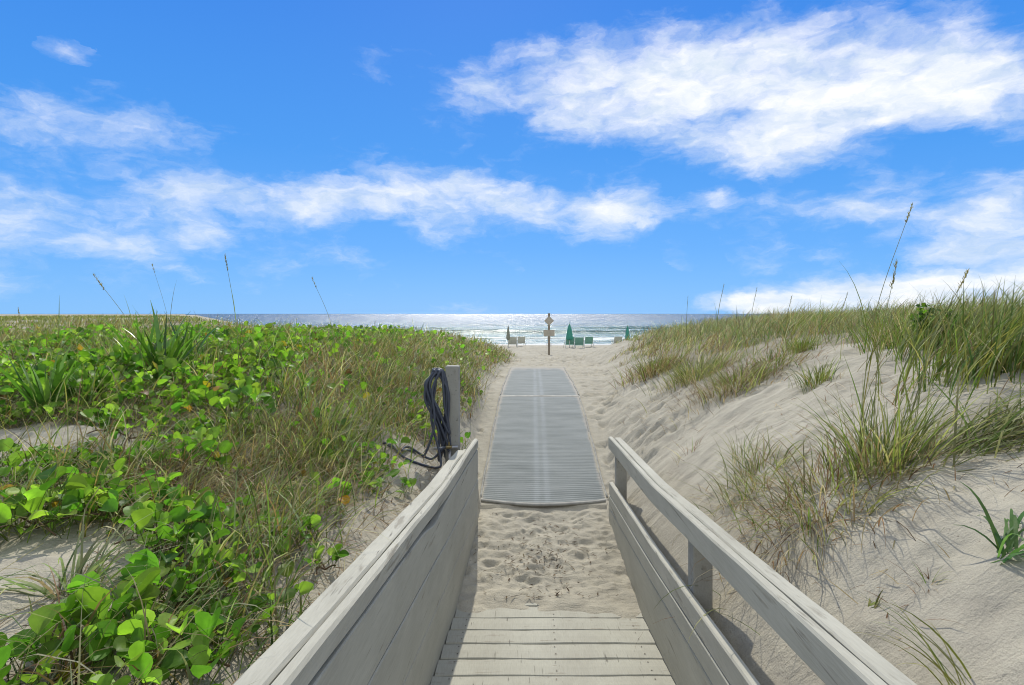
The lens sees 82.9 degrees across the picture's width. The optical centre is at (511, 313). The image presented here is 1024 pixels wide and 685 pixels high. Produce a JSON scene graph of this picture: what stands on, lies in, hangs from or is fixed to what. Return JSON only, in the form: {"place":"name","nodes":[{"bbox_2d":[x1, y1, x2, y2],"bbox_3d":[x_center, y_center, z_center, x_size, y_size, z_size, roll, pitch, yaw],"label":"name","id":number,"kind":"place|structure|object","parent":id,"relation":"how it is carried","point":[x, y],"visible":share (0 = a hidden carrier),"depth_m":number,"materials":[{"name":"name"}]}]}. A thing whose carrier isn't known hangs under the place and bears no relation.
{"place":"outdoors","nodes":[
{"label":"outdoors","id":0,"kind":"place"},
{"bbox_2d":[0,314,1023,684],"bbox_3d":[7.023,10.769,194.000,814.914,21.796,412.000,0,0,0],"label":"sand ground","id":1,"kind":"structure","parent":0,"point":[978,602],"depth_m":3.07,"materials":[{"name":"beige sand"}]},
{"bbox_2d":[18,309,36,347],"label":"seed stalk","id":2,"kind":"object","parent":1,"relation":"on","point":[21,328],"visible":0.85,"depth_m":5.73,"materials":[{"name":"plant"}]},
{"bbox_2d":[0,329,68,359],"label":"dune grass","id":3,"kind":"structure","parent":1,"relation":"on","point":[37,344],"depth_m":5.93,"materials":[{"name":"green plant"}]},
{"bbox_2d":[0,438,73,484],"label":"beach vine","id":4,"kind":"object","parent":1,"relation":"on","point":[13,457],"visible":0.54,"depth_m":2.84,"materials":[{"name":"green plant"}]},
{"bbox_2d":[0,344,88,416],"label":"strap leaf plant","id":5,"kind":"object","parent":1,"relation":"on","point":[39,393],"visible":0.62,"depth_m":3.95,"materials":[{"name":"green plant"}]},
{"bbox_2d":[0,604,117,684],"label":"beach vine","id":6,"kind":"object","parent":1,"relation":"on","point":[40,624],"visible":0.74,"depth_m":1.41,"materials":[{"name":"green plant"}]},
{"bbox_2d":[0,463,125,536],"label":"beach vine","id":7,"kind":"object","parent":1,"relation":"on","point":[36,499],"visible":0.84,"depth_m":2.18,"materials":[{"name":"green plant"}]},
{"bbox_2d":[44,359,108,404],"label":"strap leaf plant","id":8,"kind":"object","parent":1,"relation":"on","point":[69,392],"visible":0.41,"depth_m":4.11,"materials":[{"name":"green plant"}]},
{"bbox_2d":[7,567,160,652],"bbox_3d":[-1.113,0.809,1.566,0.305,0.191,0.269,0,0,0],"label":"beach vine","id":9,"kind":"object","parent":1,"relation":"on","point":[94,594],"visible":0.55,"depth_m":1.55,"materials":[{"name":"green plant"}]},
{"bbox_2d":[11,366,171,419],"bbox_3d":[-3.030,0.615,4.239,0.924,0.510,1.103,0,0,0],"label":"beach vine plant","id":10,"kind":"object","parent":1,"relation":"on","point":[76,389],"depth_m":4.14,"materials":[{"name":"green plant"}]},
{"bbox_2d":[32,328,153,372],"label":"beach vine plant","id":11,"kind":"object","parent":1,"relation":"on","point":[126,339],"depth_m":5.34,"materials":[{"name":"green plant"}]},
{"bbox_2d":[0,507,190,601],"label":"dune grass","id":12,"kind":"structure","parent":1,"relation":"on","point":[80,564],"depth_m":1.81,"materials":[{"name":"green plant"}]},
{"bbox_2d":[51,458,155,516],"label":"beach vine","id":13,"kind":"object","parent":1,"relation":"on","point":[80,493],"visible":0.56,"depth_m":2.46,"materials":[{"name":"green plant"}]},
{"bbox_2d":[21,406,197,482],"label":"dune grass","id":14,"kind":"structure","parent":1,"relation":"on","point":[111,456],"depth_m":3.06,"materials":[{"name":"green plant"}]},
{"bbox_2d":[0,314,242,329],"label":"distant grass","id":15,"kind":"structure","parent":1,"relation":"on","point":[89,317],"depth_m":32.43,"materials":[{"name":"green plant"}]},
{"bbox_2d":[93,274,159,386],"bbox_3d":[-3.083,0.172,4.699,0.417,0.998,0.363,0,0,26],"label":"seed stalk","id":16,"kind":"object","parent":1,"relation":"on","point":[130,325],"visible":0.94,"depth_m":4.63,"materials":[{"name":"plant"}]},
{"bbox_2d":[80,402,182,440],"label":"beach vine","id":17,"kind":"object","parent":1,"relation":"on","point":[175,407],"visible":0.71,"depth_m":3.53,"materials":[{"name":"green plant"}]},
{"bbox_2d":[4,530,276,681],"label":"dune grass","id":18,"kind":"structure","parent":1,"relation":"on","point":[170,610],"depth_m":1.68,"materials":[{"name":"green plant"}]},
{"bbox_2d":[98,311,190,370],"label":"strap leaf plant","id":19,"kind":"object","parent":1,"relation":"on","point":[126,348],"visible":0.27,"depth_m":5.17,"materials":[{"name":"green plant"}]},
{"bbox_2d":[93,300,211,379],"bbox_3d":[-3.056,0.255,5.088,0.739,0.755,0.735,0,0,0],"label":"strap leaf plant","id":20,"kind":"object","parent":1,"relation":"on","point":[171,349],"visible":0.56,"depth_m":5.11,"materials":[{"name":"green plant"}]},
{"bbox_2d":[112,500,219,563],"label":"beach vine","id":21,"kind":"object","parent":1,"relation":"on","point":[137,511],"visible":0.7,"depth_m":2.13,"materials":[{"name":"green plant"}]},
{"bbox_2d":[152,264,184,345],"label":"seed stalk","id":22,"kind":"object","parent":1,"relation":"on","point":[165,308],"visible":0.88,"depth_m":5.07,"materials":[{"name":"plant"}]},
{"bbox_2d":[90,441,253,512],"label":"dune grass","id":23,"kind":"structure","parent":1,"relation":"on","point":[198,482],"depth_m":2.79,"materials":[{"name":"green plant"}]},
{"bbox_2d":[120,528,230,610],"bbox_3d":[-1.073,0.820,1.800,0.283,0.206,0.339,0,0,0],"label":"beach vine","id":24,"kind":"object","parent":1,"relation":"on","point":[139,562],"visible":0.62,"depth_m":1.83,"materials":[{"name":"green plant"}]},
{"bbox_2d":[130,370,231,407],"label":"dune grass","id":25,"kind":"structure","parent":1,"relation":"on","point":[180,382],"depth_m":4.68,"materials":[{"name":"green plant"}]},
{"bbox_2d":[117,607,245,668],"bbox_3d":[-0.846,0.829,1.487,0.286,0.182,0.142,0,0,0],"label":"beach vine","id":26,"kind":"object","parent":1,"relation":"on","point":[204,620],"visible":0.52,"depth_m":1.47,"materials":[{"name":"green plant"}]},
{"bbox_2d":[146,313,218,362],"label":"strap leaf plant","id":27,"kind":"object","parent":1,"relation":"on","point":[189,342],"visible":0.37,"depth_m":5.46,"materials":[{"name":"green plant"}]},
{"bbox_2d":[91,482,296,583],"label":"dune grass","id":28,"kind":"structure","parent":1,"relation":"on","point":[228,545],"depth_m":2.23,"materials":[{"name":"green plant"}]},
{"bbox_2d":[147,424,243,477],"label":"beach vine","id":29,"kind":"object","parent":1,"relation":"on","point":[201,432],"visible":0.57,"depth_m":3.06,"materials":[{"name":"green plant"}]},
{"bbox_2d":[133,323,269,362],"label":"dune grass","id":30,"kind":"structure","parent":1,"relation":"on","point":[207,341],"depth_m":5.85,"materials":[{"name":"green plant"}]},
{"bbox_2d":[118,561,300,668],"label":"dune grass","id":31,"kind":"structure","parent":1,"relation":"on","point":[241,631],"depth_m":1.68,"materials":[{"name":"green plant"}]},
{"bbox_2d":[2,417,444,671],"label":"root litter","id":32,"kind":"object","parent":1,"relation":"on","point":[383,520],"visible":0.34,"depth_m":2.48,"materials":[{"name":"plant"}]},
{"bbox_2d":[160,391,305,436],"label":"beach vine plant","id":33,"kind":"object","parent":1,"relation":"on","point":[229,417],"depth_m":3.99,"materials":[{"name":"green plant"}]},
{"bbox_2d":[225,253,244,365],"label":"seed stalk","id":34,"kind":"object","parent":1,"relation":"on","point":[235,314],"visible":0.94,"depth_m":5.01,"materials":[{"name":"plant"}]},
{"bbox_2d":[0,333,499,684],"bbox_3d":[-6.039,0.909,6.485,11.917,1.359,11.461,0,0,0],"label":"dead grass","id":35,"kind":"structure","parent":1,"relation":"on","point":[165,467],"depth_m":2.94,"materials":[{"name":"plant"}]},
{"bbox_2d":[0,319,507,684],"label":"vine cover","id":36,"kind":"object","parent":1,"relation":"on","point":[137,656],"visible":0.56,"depth_m":3.79,"materials":[{"name":"green plant"}]},
{"bbox_2d":[214,315,298,341],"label":"dune grass","id":37,"kind":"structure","parent":1,"relation":"on","point":[250,330],"depth_m":7.16,"materials":[{"name":"green plant"}]},
{"bbox_2d":[0,310,516,684],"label":"bank grass","id":38,"kind":"structure","parent":1,"relation":"on","point":[326,364],"depth_m":3.72,"materials":[{"name":"green plant"}]},
{"bbox_2d":[192,456,348,515],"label":"dune grass","id":39,"kind":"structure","parent":1,"relation":"on","point":[264,487],"depth_m":2.92,"materials":[{"name":"green plant"}]},
{"bbox_2d":[257,512,321,550],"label":"beach vine","id":40,"kind":"object","parent":1,"relation":"on","point":[316,521],"visible":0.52,"depth_m":2.47,"materials":[{"name":"green plant"}]},
{"bbox_2d":[228,397,350,443],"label":"dune grass","id":41,"kind":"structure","parent":1,"relation":"on","point":[285,420],"depth_m":4.22,"materials":[{"name":"green plant"}]},
{"bbox_2d":[241,425,366,493],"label":"dune grass","id":42,"kind":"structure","parent":1,"relation":"on","point":[295,465],"depth_m":3.48,"materials":[{"name":"green plant"}]},
{"bbox_2d":[265,321,355,345],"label":"dune grass","id":43,"kind":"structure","parent":1,"relation":"on","point":[319,330],"depth_m":8.66,"materials":[{"name":"green plant"}]},
{"bbox_2d":[312,278,337,368],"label":"seed stalk","id":44,"kind":"object","parent":1,"relation":"on","point":[328,315],"visible":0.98,"depth_m":6.48,"materials":[{"name":"plant"}]},
{"bbox_2d":[304,540,349,573],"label":"beach vine","id":45,"kind":"object","parent":1,"relation":"on","point":[333,552],"visible":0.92,"depth_m":2.35,"materials":[{"name":"green plant"}]},
{"bbox_2d":[309,472,351,510],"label":"beach vine","id":46,"kind":"object","parent":1,"relation":"on","point":[316,476],"visible":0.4,"depth_m":3.03,"materials":[{"name":"green plant"}]},
{"bbox_2d":[275,403,403,454],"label":"dune grass","id":47,"kind":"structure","parent":1,"relation":"on","point":[341,427],"depth_m":4.28,"materials":[{"name":"green plant"}]},
{"bbox_2d":[321,438,363,466],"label":"beach vine","id":48,"kind":"object","parent":1,"relation":"on","point":[358,448],"visible":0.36,"depth_m":3.80,"materials":[{"name":"green plant"}]},
{"bbox_2d":[304,370,398,410],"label":"dune grass","id":49,"kind":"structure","parent":1,"relation":"on","point":[353,392],"depth_m":5.55,"materials":[{"name":"green plant"}]},
{"bbox_2d":[232,365,477,684],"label":"ramp wall","id":50,"kind":"structure","parent":1,"relation":"on","point":[392,626],"depth_m":2.25,"materials":[{"name":"paint"}]},
{"bbox_2d":[382,368,450,468],"bbox_3d":[-0.734,0.852,4.661,0.252,0.796,0.629,0,0,31],"label":"garden hose","id":51,"kind":"object","parent":50,"relation":"hanging from","point":[437,417],"visible":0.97,"depth_m":4.82,"materials":[{"name":"rubber"}]},
{"bbox_2d":[433,442,457,459],"bbox_3d":[-0.551,1.244,4.806,0.202,0.367,0.081,0,0,0],"label":"water tap","id":52,"kind":"object","parent":50,"relation":"attached to","point":[449,446],"visible":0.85,"depth_m":4.81,"materials":[{"name":"grey metal"}]},
{"bbox_2d":[333,325,420,353],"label":"dune grass","id":53,"kind":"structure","parent":1,"relation":"on","point":[378,332],"depth_m":8.83,"materials":[{"name":"green plant"}]},
{"bbox_2d":[348,370,423,416],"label":"dune grass","id":54,"kind":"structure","parent":1,"relation":"on","point":[390,392],"depth_m":6.08,"materials":[{"name":"green plant"}]},
{"bbox_2d":[383,399,436,443],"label":"beach vine","id":55,"kind":"object","parent":1,"relation":"on","point":[419,417],"visible":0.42,"depth_m":5.73,"materials":[{"name":"green plant"}]},
{"bbox_2d":[407,353,486,401],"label":"dune grass","id":56,"kind":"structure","parent":1,"relation":"on","point":[442,366],"depth_m":8.66,"materials":[{"name":"green plant"}]},
{"bbox_2d":[443,344,500,377],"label":"dune grass","id":57,"kind":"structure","parent":1,"relation":"on","point":[474,360],"depth_m":11.04,"materials":[{"name":"green plant"}]},
{"bbox_2d":[456,337,520,361],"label":"dune grass","id":58,"kind":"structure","parent":1,"relation":"on","point":[501,353],"depth_m":17.18,"materials":[{"name":"green plant"}]},
{"bbox_2d":[506,325,509,346],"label":"beach umbrella","id":59,"kind":"object","parent":1,"relation":"on","point":[508,335],"visible":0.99,"depth_m":46.95,"materials":[{"name":"fabric"}]},
{"bbox_2d":[509,337,517,347],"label":"beach chair","id":60,"kind":"object","parent":1,"relation":"on","point":[512,340],"visible":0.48,"depth_m":47.74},
{"bbox_2d":[517,337,525,344],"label":"beach chair","id":61,"kind":"object","parent":1,"relation":"on","point":[520,340],"visible":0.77,"depth_m":52.71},
{"bbox_2d":[500,367,578,395],"bbox_3d":[0.499,1.234,11.016,1.229,0.071,4.514,0,0,2],"label":"beach mat","id":62,"kind":"object","parent":1,"relation":"on","point":[532,381],"visible":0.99,"depth_m":10.02,"materials":[{"name":"grey plastic"}]},
{"bbox_2d":[480,396,607,506],"bbox_3d":[0.359,1.508,7.053,1.337,0.528,3.454,0,0,0],"label":"beach mat","id":63,"kind":"object","parent":1,"relation":"on","point":[541,454],"visible":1,"depth_m":6.43,"materials":[{"name":"grey plastic"}]},
{"bbox_2d":[544,313,554,354],"bbox_3d":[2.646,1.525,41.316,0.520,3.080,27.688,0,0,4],"label":"beach sign","id":64,"kind":"object","parent":1,"relation":"on","point":[548,320],"visible":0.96,"depth_m":27.52,"materials":[{"name":"brown wood"}]},
{"bbox_2d":[430,603,674,684],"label":"boardwalk","id":65,"kind":"structure","parent":1,"relation":"on","point":[531,645],"depth_m":3.16,"materials":[{"name":"grey wood"}]},
{"bbox_2d":[566,323,572,347],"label":"beach umbrella","id":66,"kind":"object","parent":1,"relation":"on","point":[569,335],"visible":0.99,"depth_m":45.87,"materials":[{"name":"green fabric"}]},
{"bbox_2d":[563,337,575,347],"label":"beach chair","id":67,"kind":"object","parent":1,"relation":"on","point":[572,342],"visible":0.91,"depth_m":46.26,"materials":[{"name":"green fabric"}]},
{"bbox_2d":[574,337,584,347],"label":"beach chair","id":68,"kind":"object","parent":1,"relation":"on","point":[579,340],"visible":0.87,"depth_m":45.18,"materials":[{"name":"green fabric"}]},
{"bbox_2d":[583,336,593,346],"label":"beach chair","id":69,"kind":"object","parent":1,"relation":"on","point":[588,340],"visible":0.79,"depth_m":49.72,"materials":[{"name":"green fabric"}]},
{"bbox_2d":[611,336,622,343],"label":"beach chair","id":70,"kind":"object","parent":1,"relation":"on","point":[618,338],"visible":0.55,"depth_m":48.66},
{"bbox_2d":[625,325,629,339],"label":"beach umbrella","id":71,"kind":"object","parent":1,"relation":"on","point":[627,331],"visible":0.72,"depth_m":47.91,"materials":[{"name":"green fabric"}]},
{"bbox_2d":[672,437,702,460],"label":"dune grass","id":72,"kind":"structure","parent":1,"relation":"on","point":[687,449],"depth_m":4.73,"materials":[{"name":"beige plant"}]},
{"bbox_2d":[635,346,744,412],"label":"dune grass","id":73,"kind":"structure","parent":1,"relation":"on","point":[683,373],"depth_m":7.14,"materials":[{"name":"green plant"}]},
{"bbox_2d":[713,286,728,337],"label":"seed stalk","id":74,"kind":"object","parent":1,"relation":"on","point":[718,312],"visible":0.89,"depth_m":9.12,"materials":[{"name":"plant"}]},
{"bbox_2d":[640,349,812,436],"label":"dune grass","id":75,"kind":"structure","parent":1,"relation":"on","point":[725,383],"depth_m":5.77,"materials":[{"name":"green plant"}]},
{"bbox_2d":[707,423,779,478],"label":"dune grass","id":76,"kind":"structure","parent":1,"relation":"on","point":[744,446],"depth_m":3.85,"materials":[{"name":"green plant"}]},
{"bbox_2d":[473,333,1023,650],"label":"stem litter","id":77,"kind":"object","parent":1,"relation":"on","point":[825,400],"visible":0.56,"depth_m":3.55,"materials":[{"name":"brown plant"}]},
{"bbox_2d":[670,421,831,544],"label":"dune grass","id":78,"kind":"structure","parent":1,"relation":"on","point":[753,468],"depth_m":3.45,"materials":[{"name":"green plant"}]},
{"bbox_2d":[750,287,757,332],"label":"seed stalk","id":79,"kind":"object","parent":1,"relation":"on","point":[754,311],"visible":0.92,"depth_m":8.85,"materials":[{"name":"plant"}]},
{"bbox_2d":[608,437,916,684],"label":"ramp railing","id":80,"kind":"object","parent":1,"relation":"on","point":[826,647],"visible":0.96,"depth_m":2.42,"materials":[{"name":"paint"}]},
{"bbox_2d":[705,339,845,387],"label":"dune grass","id":81,"kind":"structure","parent":1,"relation":"on","point":[775,356],"depth_m":6.13,"materials":[{"name":"green plant"}]},
{"bbox_2d":[783,296,791,337],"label":"seed stalk","id":82,"kind":"object","parent":1,"relation":"on","point":[787,317],"visible":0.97,"depth_m":7.93,"materials":[{"name":"plant"}]},
{"bbox_2d":[773,330,833,354],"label":"dune grass","id":83,"kind":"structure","parent":1,"relation":"on","point":[805,344],"depth_m":6.57,"materials":[{"name":"green plant"}]},
{"bbox_2d":[635,395,991,646],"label":"dune grass","id":84,"kind":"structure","parent":1,"relation":"on","point":[786,509],"depth_m":2.66,"materials":[{"name":"green plant"}]},
{"bbox_2d":[775,355,854,394],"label":"dune grass","id":85,"kind":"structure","parent":1,"relation":"on","point":[822,376],"depth_m":4.68,"materials":[{"name":"green plant"}]},
{"bbox_2d":[835,293,847,336],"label":"seed stalk","id":86,"kind":"object","parent":1,"relation":"on","point":[842,315],"visible":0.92,"depth_m":7.18,"materials":[{"name":"plant"}]},
{"bbox_2d":[868,590,882,608],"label":"dune grass","id":87,"kind":"structure","parent":1,"relation":"on","point":[875,605],"depth_m":1.98,"materials":[{"name":"green plant"}]},
{"bbox_2d":[758,354,1008,492],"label":"dune grass","id":88,"kind":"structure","parent":1,"relation":"on","point":[897,448],"depth_m":2.69,"materials":[{"name":"green plant"}]},
{"bbox_2d":[872,261,902,438],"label":"seed stalk","id":89,"kind":"object","parent":1,"relation":"on","point":[894,274],"visible":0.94,"depth_m":2.93,"materials":[{"name":"plant"}]},
{"bbox_2d":[839,202,955,440],"bbox_3d":[1.853,0.076,2.823,0.489,1.290,0.389,0,0,-37],"label":"seed stalk","id":90,"kind":"object","parent":1,"relation":"on","point":[906,220],"visible":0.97,"depth_m":2.95,"materials":[{"name":"plant"}]},
{"bbox_2d":[822,296,975,359],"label":"dune grass","id":91,"kind":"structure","parent":1,"relation":"on","point":[878,330],"depth_m":5.46,"materials":[{"name":"green plant"}]},
{"bbox_2d":[848,587,971,684],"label":"dune grass","id":92,"kind":"structure","parent":1,"relation":"on","point":[948,678],"depth_m":1.56,"materials":[{"name":"green plant"}]},
{"bbox_2d":[900,562,953,594],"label":"dune grass","id":93,"kind":"structure","parent":1,"relation":"on","point":[927,577],"depth_m":1.92,"materials":[{"name":"plant"}]},
{"bbox_2d":[899,268,969,423],"bbox_3d":[2.196,0.180,2.998,0.235,0.826,0.280,0,0,-33],"label":"seed stalk","id":94,"kind":"object","parent":1,"relation":"on","point":[963,280],"visible":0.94,"depth_m":2.98,"materials":[{"name":"plant"}]},
{"bbox_2d":[857,274,1023,426],"bbox_3d":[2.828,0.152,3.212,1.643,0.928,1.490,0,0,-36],"label":"dune grass","id":95,"kind":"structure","parent":1,"relation":"on","point":[976,355],"depth_m":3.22,"materials":[{"name":"green plant"}]},
{"bbox_2d":[909,302,976,346],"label":"leafy bush","id":96,"kind":"object","parent":1,"relation":"on","point":[921,317],"visible":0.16,"depth_m":4.42,"materials":[{"name":"green plant"}]},
{"bbox_2d":[876,359,1023,479],"bbox_3d":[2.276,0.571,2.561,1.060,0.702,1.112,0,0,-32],"label":"dune grass","id":97,"kind":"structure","parent":1,"relation":"on","point":[963,444],"depth_m":2.56,"materials":[{"name":"green plant"}]},
{"bbox_2d":[943,481,1023,562],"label":"dune grass","id":98,"kind":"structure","parent":1,"relation":"on","point":[1011,535],"depth_m":1.82,"materials":[{"name":"green plant"}]},
{"bbox_2d":[185,314,838,344],"bbox_3d":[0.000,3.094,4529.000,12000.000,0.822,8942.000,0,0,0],"label":"sea","id":99,"kind":"structure","parent":0,"point":[602,329],"depth_m":224.72,"materials":[{"name":"liquid"}]},
{"bbox_2d":[0,0,1023,313],"label":"sky","id":100,"kind":"structure","parent":0,"point":[393,156],"materials":[{"name":"blue"}]},
{"bbox_2d":[601,340,706,399],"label":"dune grass","id":101,"kind":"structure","parent":0,"point":[651,367],"depth_m":8.60,"materials":[{"name":"green plant"}]},
{"bbox_2d":[608,283,1023,372],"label":"crest grass","id":102,"kind":"structure","parent":0,"point":[734,328],"depth_m":8.98,"materials":[{"name":"green plant"}]}
]}

